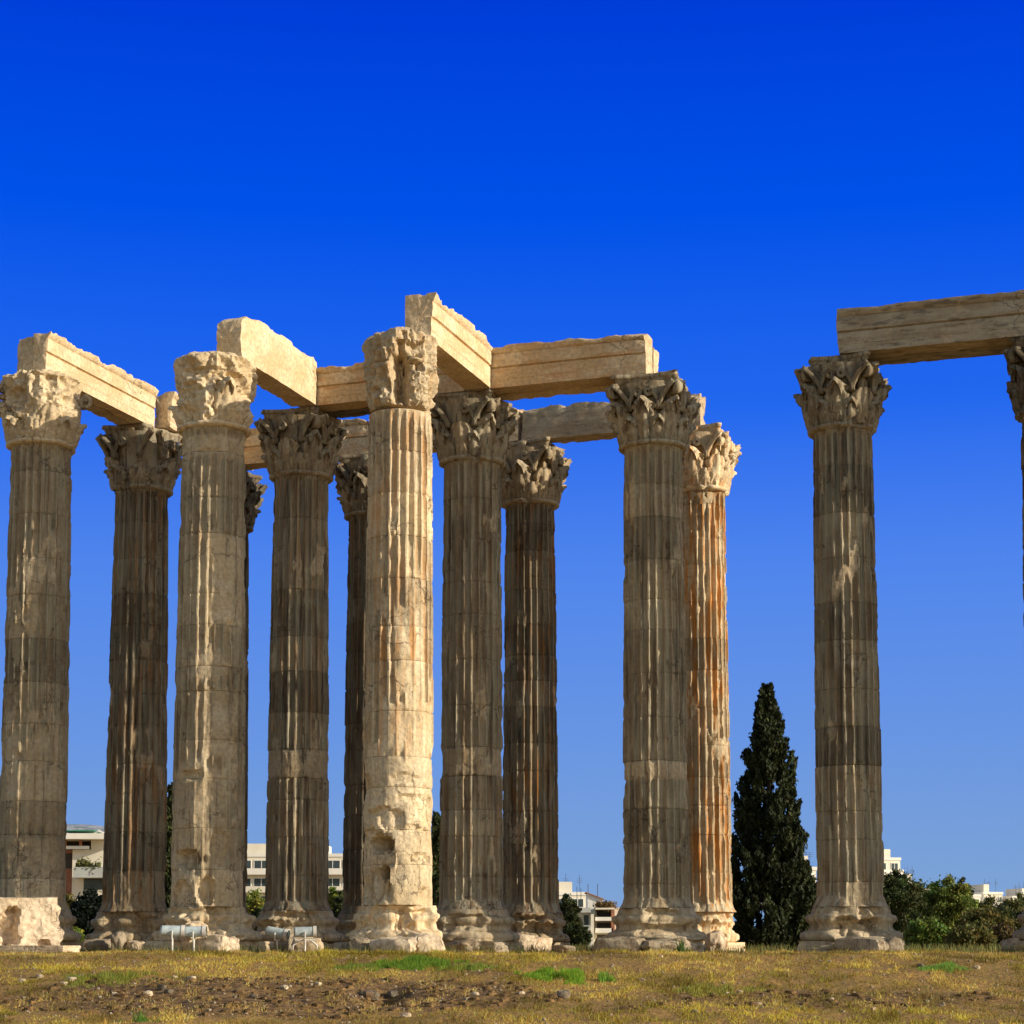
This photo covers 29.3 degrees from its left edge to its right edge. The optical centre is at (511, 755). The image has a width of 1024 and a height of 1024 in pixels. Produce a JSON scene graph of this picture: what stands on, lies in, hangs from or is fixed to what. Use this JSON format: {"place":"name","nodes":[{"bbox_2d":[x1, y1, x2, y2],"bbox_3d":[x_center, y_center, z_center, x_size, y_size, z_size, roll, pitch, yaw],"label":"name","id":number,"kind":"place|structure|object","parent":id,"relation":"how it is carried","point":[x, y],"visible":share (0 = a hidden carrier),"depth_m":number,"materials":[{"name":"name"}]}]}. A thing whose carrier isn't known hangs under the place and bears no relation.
{"place":"outdoors","nodes":[
{"label":"outdoors","id":0,"kind":"place"},
{"bbox_2d":[67,824,103,831],"bbox_3d":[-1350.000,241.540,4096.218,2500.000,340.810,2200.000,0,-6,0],"label":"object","id":1,"kind":"structure","parent":0,"point":[83,827],"depth_m":3852.82,"materials":[{"name":"white"}]},
{"bbox_2d":[0,947,1023,1023],"bbox_3d":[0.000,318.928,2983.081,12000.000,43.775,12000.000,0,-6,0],"label":"ground","id":2,"kind":"structure","parent":0,"point":[636,965],"depth_m":37.46,"materials":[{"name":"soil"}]},
{"bbox_2d":[0,897,63,945],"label":"marble block","id":3,"kind":"structure","parent":2,"relation":"on","point":[30,921],"depth_m":54.21,"materials":[{"name":"stone"}]},
{"bbox_2d":[0,945,80,952],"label":"stone slab","id":4,"kind":"structure","parent":2,"relation":"on","point":[33,948],"depth_m":52.78,"materials":[{"name":"stone"}]},
{"bbox_2d":[0,369,92,951],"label":"corinthian column","id":5,"kind":"structure","parent":2,"relation":"on","point":[40,416],"depth_m":57.75,"materials":[{"name":"stone"}]},
{"bbox_2d":[17,337,131,424],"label":"architrave beam","id":6,"kind":"structure","parent":5,"relation":"on","point":[25,355],"depth_m":58.81,"materials":[{"name":"stone"}]},
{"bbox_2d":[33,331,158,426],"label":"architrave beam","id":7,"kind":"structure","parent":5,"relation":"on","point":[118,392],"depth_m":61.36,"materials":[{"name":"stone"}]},
{"bbox_2d":[65,830,103,900],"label":"white villa","id":8,"kind":"object","parent":2,"relation":"on","point":[84,858],"visible":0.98,"depth_m":249.58,"materials":[{"name":"concrete"}]},
{"bbox_2d":[65,853,71,867],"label":"window","id":9,"kind":"structure","parent":8,"relation":"in","point":[68,858],"depth_m":251.28,"materials":[{"name":"glass"}]},
{"bbox_2d":[84,878,102,889],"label":"window","id":10,"kind":"structure","parent":8,"relation":"in","point":[88,882],"depth_m":249.51,"materials":[{"name":"grey glass"}]},
{"bbox_2d":[69,887,101,935],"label":"shrub","id":11,"kind":"object","parent":2,"relation":"on","point":[85,908],"visible":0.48,"depth_m":89.12,"materials":[{"name":"green plant"}]},
{"bbox_2d":[82,939,110,951],"bbox_3d":[-12.815,5.990,61.203,1.366,0.528,0.739,5,-7,-40],"label":"stone slab","id":12,"kind":"object","parent":2,"relation":"on","point":[100,944],"depth_m":60.82,"materials":[{"name":"stone"}]},
{"bbox_2d":[52,970,183,988],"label":"green grass","id":13,"kind":"structure","parent":2,"relation":"on","point":[117,978],"depth_m":39.07,"materials":[{"name":"plant"}]},
{"bbox_2d":[110,931,126,950],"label":"rock","id":14,"kind":"object","parent":2,"relation":"on","point":[118,938],"visible":0.59,"depth_m":60.32,"materials":[{"name":"stone"}]},
{"bbox_2d":[85,423,182,942],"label":"corinthian column","id":15,"kind":"structure","parent":2,"relation":"on","point":[143,464],"depth_m":63.38,"materials":[{"name":"stone"}]},
{"bbox_2d":[126,940,144,950],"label":"rock","id":16,"kind":"object","parent":2,"relation":"on","point":[131,943],"visible":0.5,"depth_m":60.33,"materials":[{"name":"stone"}]},
{"bbox_2d":[116,1010,163,1021],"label":"green grass","id":17,"kind":"structure","parent":2,"relation":"on","point":[140,1017],"depth_m":32.45,"materials":[{"name":"plant"}]},
{"bbox_2d":[164,781,172,908],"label":"cypress tree","id":18,"kind":"object","parent":2,"relation":"on","point":[168,880],"visible":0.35,"depth_m":77.73,"materials":[{"name":"green plant"}]},
{"bbox_2d":[160,925,185,949],"bbox_3d":[-9.319,5.071,53.763,0.687,0.825,0.406,1,-6,-7],"label":"floodlight","id":19,"kind":"object","parent":2,"relation":"on","point":[171,930],"visible":1,"depth_m":53.67,"materials":[{"name":"paint"}]},
{"bbox_2d":[180,921,209,950],"bbox_3d":[-8.776,5.158,54.741,0.525,1.094,1.302,-3,-7,29],"label":"rock","id":20,"kind":"object","parent":2,"relation":"on","point":[187,942],"visible":0.28,"depth_m":54.26,"materials":[{"name":"stone"}]},
{"bbox_2d":[185,925,206,949],"bbox_3d":[-8.743,5.082,53.862,0.684,0.820,0.406,0,-6,-1],"label":"floodlight","id":21,"kind":"object","parent":2,"relation":"on","point":[193,932],"visible":0.97,"depth_m":53.76,"materials":[{"name":"paint"}]},
{"bbox_2d":[141,351,269,951],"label":"corinthian column","id":22,"kind":"structure","parent":2,"relation":"on","point":[213,416],"depth_m":55.76,"materials":[{"name":"stone"}]},
{"bbox_2d":[216,316,316,406],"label":"architrave beam","id":23,"kind":"structure","parent":22,"relation":"on","point":[286,371],"depth_m":59.15,"materials":[{"name":"stone"}]},
{"bbox_2d":[195,934,229,951],"bbox_3d":[-8.250,5.268,54.151,1.021,0.652,0.622,-2,-6,19],"label":"rock","id":24,"kind":"object","parent":2,"relation":"on","point":[216,942],"visible":0.65,"depth_m":53.89,"materials":[{"name":"stone"}]},
{"bbox_2d":[228,937,239,951],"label":"rock","id":25,"kind":"object","parent":2,"relation":"on","point":[234,941],"visible":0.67,"depth_m":54.13,"materials":[{"name":"stone"}]},
{"bbox_2d":[243,471,267,928],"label":"corinthian column","id":26,"kind":"structure","parent":2,"relation":"on","point":[255,490],"depth_m":69.90,"materials":[{"name":"stone"}]},
{"bbox_2d":[155,391,252,470],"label":"architrave beam","id":27,"kind":"structure","parent":26,"relation":"on","point":[164,419],"depth_m":64.76,"materials":[{"name":"stone"}]},
{"bbox_2d":[246,888,264,913],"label":"tree","id":28,"kind":"object","parent":2,"relation":"on","point":[253,900],"visible":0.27,"depth_m":109.12,"materials":[{"name":"green plant"}]},
{"bbox_2d":[265,926,290,951],"bbox_3d":[-6.942,5.474,57.939,0.751,0.844,0.418,-1,-6,14],"label":"floodlight","id":29,"kind":"object","parent":2,"relation":"on","point":[278,933],"visible":0.95,"depth_m":57.85,"materials":[{"name":"paint"}]},
{"bbox_2d":[274,937,295,952],"bbox_3d":[-6.848,5.754,59.232,0.803,0.594,0.510,-5,-7,39],"label":"rock","id":30,"kind":"object","parent":2,"relation":"on","point":[285,944],"visible":0.27,"depth_m":58.95,"materials":[{"name":"stone"}]},
{"bbox_2d":[246,844,343,897],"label":"apartment building","id":31,"kind":"structure","parent":2,"relation":"on","point":[256,862],"depth_m":329.62,"materials":[{"name":"white concrete"}]},
{"bbox_2d":[254,860,265,867],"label":"window","id":32,"kind":"structure","parent":31,"relation":"in","point":[257,863],"depth_m":329.74,"materials":[{"name":"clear glass"}]},
{"bbox_2d":[254,406,348,949],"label":"corinthian column","id":33,"kind":"structure","parent":2,"relation":"on","point":[301,446],"depth_m":61.52,"materials":[{"name":"stone"}]},
{"bbox_2d":[292,926,317,950],"bbox_3d":[-6.086,5.433,57.545,0.757,0.846,0.418,1,-6,-6],"label":"floodlight","id":34,"kind":"object","parent":2,"relation":"on","point":[304,932],"visible":0.93,"depth_m":57.46,"materials":[{"name":"paint"}]},
{"bbox_2d":[291,938,323,952],"bbox_3d":[-6.099,5.701,58.306,0.977,0.529,0.611,0,-6,-1],"label":"rock","id":35,"kind":"object","parent":2,"relation":"on","point":[299,945],"visible":0.48,"depth_m":58.08,"materials":[{"name":"stone"}]},
{"bbox_2d":[328,886,342,910],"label":"tree","id":36,"kind":"object","parent":2,"relation":"on","point":[333,894],"visible":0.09,"depth_m":107.70,"materials":[{"name":"green plant"}]},
{"bbox_2d":[331,890,342,928],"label":"tree","id":37,"kind":"object","parent":2,"relation":"on","point":[337,903],"visible":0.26,"depth_m":99.55,"materials":[{"name":"green plant"}]},
{"bbox_2d":[332,942,350,950],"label":"rock","id":38,"kind":"object","parent":2,"relation":"on","point":[340,945],"visible":0.45,"depth_m":53.54,"materials":[{"name":"stone"}]},
{"bbox_2d":[334,454,367,941],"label":"corinthian column","id":39,"kind":"structure","parent":2,"relation":"on","point":[351,476],"depth_m":67.32,"materials":[{"name":"stone"}]},
{"bbox_2d":[244,418,368,469],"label":"architrave beam","id":40,"kind":"structure","parent":39,"relation":"on","point":[355,441],"depth_m":68.22,"materials":[{"name":"stone"}]},
{"bbox_2d":[331,961,386,970],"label":"green grass","id":41,"kind":"structure","parent":2,"relation":"on","point":[345,967],"depth_m":41.91,"materials":[{"name":"plant"}]},
{"bbox_2d":[351,937,369,951],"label":"rock","id":42,"kind":"object","parent":2,"relation":"on","point":[357,943],"visible":0.55,"depth_m":52.53,"materials":[{"name":"stone"}]},
{"bbox_2d":[358,990,379,1001],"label":"stone","id":43,"kind":"object","parent":2,"relation":"on","point":[373,995],"visible":0.9,"depth_m":37.17,"materials":[{"name":"stone"}]},
{"bbox_2d":[369,939,380,950],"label":"rock","id":44,"kind":"object","parent":2,"relation":"on","point":[375,943],"visible":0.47,"depth_m":52.17,"materials":[{"name":"stone"}]},
{"bbox_2d":[349,327,444,950],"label":"corinthian column","id":45,"kind":"structure","parent":2,"relation":"on","point":[401,378],"depth_m":53.94,"materials":[{"name":"stone"}]},
{"bbox_2d":[405,292,492,389],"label":"architrave beam","id":46,"kind":"structure","parent":45,"relation":"on","point":[464,354],"depth_m":57.24,"materials":[{"name":"stone"}]},
{"bbox_2d":[378,936,417,951],"bbox_3d":[-3.048,5.083,52.149,1.266,0.558,0.722,-2,-6,19],"label":"rock","id":47,"kind":"object","parent":2,"relation":"on","point":[397,941],"visible":0.67,"depth_m":51.89,"materials":[{"name":"stone"}]},
{"bbox_2d":[365,953,469,970],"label":"green grass","id":48,"kind":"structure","parent":2,"relation":"on","point":[410,961],"depth_m":42.11,"materials":[{"name":"plant"}]},
{"bbox_2d":[411,933,443,952],"bbox_3d":[-2.277,5.050,52.266,0.878,0.629,0.604,2,-6,-21],"label":"rock","id":49,"kind":"object","parent":2,"relation":"on","point":[431,940],"visible":0.73,"depth_m":52.06,"materials":[{"name":"stone"}]},
{"bbox_2d":[431,811,440,906],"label":"cypress tree","id":50,"kind":"object","parent":2,"relation":"on","point":[435,829],"visible":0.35,"depth_m":83.75,"materials":[{"name":"green plant"}]},
{"bbox_2d":[447,939,479,951],"bbox_3d":[-1.431,5.602,57.139,0.871,0.494,1.662,1,-6,-12],"label":"rock","id":51,"kind":"object","parent":2,"relation":"on","point":[471,943],"visible":0.6,"depth_m":56.48,"materials":[{"name":"stone"}]},
{"bbox_2d":[416,961,522,973],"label":"green grass","id":52,"kind":"structure","parent":2,"relation":"on","point":[475,966],"depth_m":41.10,"materials":[{"name":"plant"}]},
{"bbox_2d":[430,388,524,950],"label":"corinthian column","id":53,"kind":"structure","parent":2,"relation":"on","point":[472,431],"depth_m":59.65,"materials":[{"name":"stone"}]},
{"bbox_2d":[324,401,434,417],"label":"architrave beam","id":54,"kind":"structure","parent":53,"relation":"on","point":[351,413],"depth_m":62.86,"materials":[{"name":"stone"}]},
{"bbox_2d":[298,362,466,411],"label":"architrave beam","id":55,"kind":"structure","parent":53,"relation":"on","point":[339,388],"depth_m":61.67,"materials":[{"name":"stone"}]},
{"bbox_2d":[478,942,508,952],"bbox_3d":[-0.649,5.647,57.315,1.076,0.388,0.728,-4,-7,38],"label":"stone slab","id":56,"kind":"object","parent":2,"relation":"on","point":[501,947],"depth_m":56.98,"materials":[{"name":"stone"}]},
{"bbox_2d":[0,965,997,1018],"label":"soil clods","id":57,"kind":"object","parent":2,"relation":"on","point":[500,1001],"visible":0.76,"depth_m":36.28,"materials":[{"name":"brown soil"}]},
{"bbox_2d":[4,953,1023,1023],"bbox_3d":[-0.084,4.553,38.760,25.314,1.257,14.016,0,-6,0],"label":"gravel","id":58,"kind":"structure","parent":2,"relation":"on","point":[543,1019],"depth_m":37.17,"materials":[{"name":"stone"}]},
{"bbox_2d":[517,933,534,949],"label":"rock","id":59,"kind":"object","parent":2,"relation":"on","point":[526,940],"visible":0.33,"depth_m":61.95,"materials":[{"name":"stone"}]},
{"bbox_2d":[500,436,571,945],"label":"corinthian column","id":60,"kind":"structure","parent":2,"relation":"on","point":[534,474],"depth_m":65.38,"materials":[{"name":"stone"}]},
{"bbox_2d":[432,408,522,452],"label":"architrave beam","id":61,"kind":"structure","parent":60,"relation":"on","point":[516,435],"depth_m":66.43,"materials":[{"name":"stone"}]},
{"bbox_2d":[531,937,552,950],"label":"rock","id":62,"kind":"object","parent":2,"relation":"on","point":[540,942],"visible":0.47,"depth_m":62.19,"materials":[{"name":"stone"}]},
{"bbox_2d":[65,943,1023,952],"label":"weeds","id":63,"kind":"object","parent":2,"relation":"on","point":[521,949],"visible":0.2,"depth_m":54.76,"materials":[{"name":"green plant"}]},
{"bbox_2d":[515,964,586,984],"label":"green grass","id":64,"kind":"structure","parent":2,"relation":"on","point":[572,975],"depth_m":39.65,"materials":[{"name":"plant"}]},
{"bbox_2d":[551,945,575,952],"bbox_3d":[1.622,6.260,63.078,0.637,0.326,0.968,4,-7,-32],"label":"stone slab","id":65,"kind":"object","parent":2,"relation":"on","point":[562,948],"depth_m":62.76,"materials":[{"name":"stone"}]},
{"bbox_2d":[557,989,569,998],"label":"stone","id":66,"kind":"object","parent":2,"relation":"on","point":[565,994],"visible":0.94,"depth_m":36.31,"materials":[{"name":"stone"}]},
{"bbox_2d":[559,893,584,933],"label":"tree","id":67,"kind":"object","parent":2,"relation":"on","point":[571,910],"visible":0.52,"depth_m":119.17,"materials":[{"name":"green plant"}]},
{"bbox_2d":[559,875,585,907],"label":"apartment building","id":68,"kind":"structure","parent":2,"relation":"on","point":[566,888],"depth_m":329.69,"materials":[{"name":"white concrete"}]},
{"bbox_2d":[566,922,592,946],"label":"tree","id":69,"kind":"object","parent":2,"relation":"on","point":[578,933],"visible":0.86,"depth_m":117.14,"materials":[{"name":"green plant"}]},
{"bbox_2d":[570,884,619,946],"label":"building","id":70,"kind":"structure","parent":2,"relation":"on","point":[597,913],"depth_m":299.32,"materials":[{"name":"concrete"}]},
{"bbox_2d":[591,936,644,951],"bbox_3d":[3.035,5.452,55.827,1.600,0.579,0.612,-2,-6,18],"label":"stone slab","id":71,"kind":"object","parent":2,"relation":"on","point":[633,944],"depth_m":55.59,"materials":[{"name":"stone"}]},
{"bbox_2d":[604,369,706,952],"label":"corinthian column","id":72,"kind":"structure","parent":2,"relation":"on","point":[652,417],"depth_m":57.79,"materials":[{"name":"stone"}]},
{"bbox_2d":[467,334,652,394],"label":"architrave beam","id":73,"kind":"structure","parent":72,"relation":"on","point":[544,366],"depth_m":59.34,"materials":[{"name":"stone"}]},
{"bbox_2d":[495,347,658,400],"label":"architrave beam","id":74,"kind":"structure","parent":72,"relation":"on","point":[563,391],"depth_m":60.51,"materials":[{"name":"stone"}]},
{"bbox_2d":[641,939,680,951],"bbox_3d":[4.288,5.453,55.750,1.386,0.459,0.654,2,-6,-22],"label":"stone slab","id":75,"kind":"object","parent":2,"relation":"on","point":[662,944],"depth_m":55.47,"materials":[{"name":"stone"}]},
{"bbox_2d":[671,937,691,950],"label":"stone slab","id":76,"kind":"structure","parent":2,"relation":"on","point":[687,944],"depth_m":55.75,"materials":[{"name":"stone"}]},
{"bbox_2d":[646,982,766,1000],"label":"green grass","id":77,"kind":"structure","parent":2,"relation":"on","point":[697,990],"depth_m":37.61,"materials":[{"name":"plant"}]},
{"bbox_2d":[682,422,744,951],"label":"corinthian column","id":78,"kind":"structure","parent":2,"relation":"on","point":[711,454],"depth_m":63.51,"materials":[{"name":"stone"}]},
{"bbox_2d":[521,393,705,443],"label":"architrave beam","id":79,"kind":"structure","parent":78,"relation":"on","point":[577,422],"depth_m":65.73,"materials":[{"name":"stone"}]},
{"bbox_2d":[704,930,725,951],"bbox_3d":[6.330,5.878,61.026,0.645,0.885,0.824,1,-6,-13],"label":"rock","id":80,"kind":"object","parent":2,"relation":"on","point":[715,939],"visible":0.66,"depth_m":60.70,"materials":[{"name":"stone"}]},
{"bbox_2d":[730,681,817,949],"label":"cypress tree","id":81,"kind":"object","parent":2,"relation":"on","point":[769,879],"visible":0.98,"depth_m":81.10,"materials":[{"name":"green plant"}]},
{"bbox_2d":[572,942,1001,951],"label":"distant weeds","id":82,"kind":"object","parent":2,"relation":"on","point":[973,949],"visible":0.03,"depth_m":78.35,"materials":[{"name":"green plant"}]},
{"bbox_2d":[798,872,816,918],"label":"tree","id":83,"kind":"object","parent":2,"relation":"on","point":[811,880],"visible":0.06,"depth_m":97.60,"materials":[{"name":"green plant"}]},
{"bbox_2d":[793,351,902,952],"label":"corinthian column","id":84,"kind":"structure","parent":2,"relation":"on","point":[840,399],"depth_m":55.95,"materials":[{"name":"stone"}]},
{"bbox_2d":[868,345,1013,365],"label":"architrave beam","id":85,"kind":"structure","parent":84,"relation":"on","point":[957,354],"depth_m":56.78,"materials":[{"name":"stone"}]},
{"bbox_2d":[831,937,888,951],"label":"stone slab","id":86,"kind":"structure","parent":2,"relation":"on","point":[859,943],"depth_m":53.66,"materials":[{"name":"stone"}]},
{"bbox_2d":[882,937,903,951],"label":"stone slab","id":87,"kind":"structure","parent":2,"relation":"on","point":[895,943],"depth_m":53.79,"materials":[{"name":"stone"}]},
{"bbox_2d":[884,849,903,886],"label":"apartment building","id":88,"kind":"structure","parent":2,"relation":"on","point":[890,863],"depth_m":400.37,"materials":[{"name":"white concrete"}]},
{"bbox_2d":[883,868,930,942],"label":"tree","id":89,"kind":"object","parent":2,"relation":"on","point":[902,895],"visible":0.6,"depth_m":110.65,"materials":[{"name":"green plant"}]},
{"bbox_2d":[898,915,952,949],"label":"shrub","id":90,"kind":"object","parent":2,"relation":"on","point":[929,931],"visible":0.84,"depth_m":91.05,"materials":[{"name":"green plant"}]},
{"bbox_2d":[917,960,972,973],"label":"green grass","id":91,"kind":"structure","parent":2,"relation":"on","point":[951,964],"depth_m":41.02,"materials":[{"name":"plant"}]},
{"bbox_2d":[919,873,983,928],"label":"tree","id":92,"kind":"object","parent":2,"relation":"on","point":[950,905],"visible":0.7,"depth_m":106.97,"materials":[{"name":"green plant"}]},
{"bbox_2d":[942,922,997,949],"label":"shrub","id":93,"kind":"object","parent":2,"relation":"on","point":[971,933],"visible":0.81,"depth_m":89.00,"materials":[{"name":"green plant"}]},
{"bbox_2d":[955,905,1016,929],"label":"tree","id":94,"kind":"object","parent":2,"relation":"on","point":[984,916],"visible":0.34,"depth_m":103.11,"materials":[{"name":"green plant"}]},
{"bbox_2d":[971,879,1002,901],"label":"house","id":95,"kind":"structure","parent":2,"relation":"on","point":[982,889],"depth_m":440.33,"materials":[{"name":"white concrete"}]},
{"bbox_2d":[977,894,1003,911],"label":"tree","id":96,"kind":"object","parent":2,"relation":"on","point":[989,902],"visible":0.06,"depth_m":134.49,"materials":[{"name":"green plant"}]},
{"bbox_2d":[989,922,1016,949],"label":"shrub","id":97,"kind":"object","parent":2,"relation":"on","point":[1002,931],"visible":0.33,"depth_m":90.98,"materials":[{"name":"green plant"}]},
{"bbox_2d":[994,892,1023,913],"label":"tree","id":98,"kind":"object","parent":2,"relation":"on","point":[1020,895],"visible":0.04,"depth_m":124.41,"materials":[{"name":"green plant"}]},
{"bbox_2d":[997,897,1023,929],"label":"tree","id":99,"kind":"object","parent":2,"relation":"on","point":[1013,906],"visible":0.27,"depth_m":111.47,"materials":[{"name":"green plant"}]},
{"bbox_2d":[1000,938,1021,951],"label":"rock","id":100,"kind":"object","parent":2,"relation":"on","point":[1008,943],"visible":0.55,"depth_m":53.63,"materials":[{"name":"stone"}]},
{"bbox_2d":[1002,882,1023,900],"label":"house","id":101,"kind":"structure","parent":2,"relation":"on","point":[1010,893],"depth_m":442.09,"materials":[{"name":"white concrete"}]},
{"bbox_2d":[1003,336,1023,951],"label":"corinthian column","id":102,"kind":"structure","parent":2,"relation":"on","point":[1014,356],"depth_m":55.00,"materials":[{"name":"stone"}]},
{"bbox_2d":[836,290,1023,358],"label":"architrave beam","id":103,"kind":"structure","parent":102,"relation":"on","point":[946,324],"depth_m":55.78,"materials":[{"name":"stone"}]},
{"bbox_2d":[0,0,1023,925],"label":"sky","id":104,"kind":"structure","parent":0,"point":[713,181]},
{"bbox_2d":[597,971,616,982],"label":"green grass","id":105,"kind":"structure","parent":0,"point":[603,977],"depth_m":39.48,"materials":[{"name":"plant"}]},
{"bbox_2d":[676,939,689,952],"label":"green grass","id":106,"kind":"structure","parent":0,"point":[681,947],"depth_m":47.71,"materials":[{"name":"plant"}]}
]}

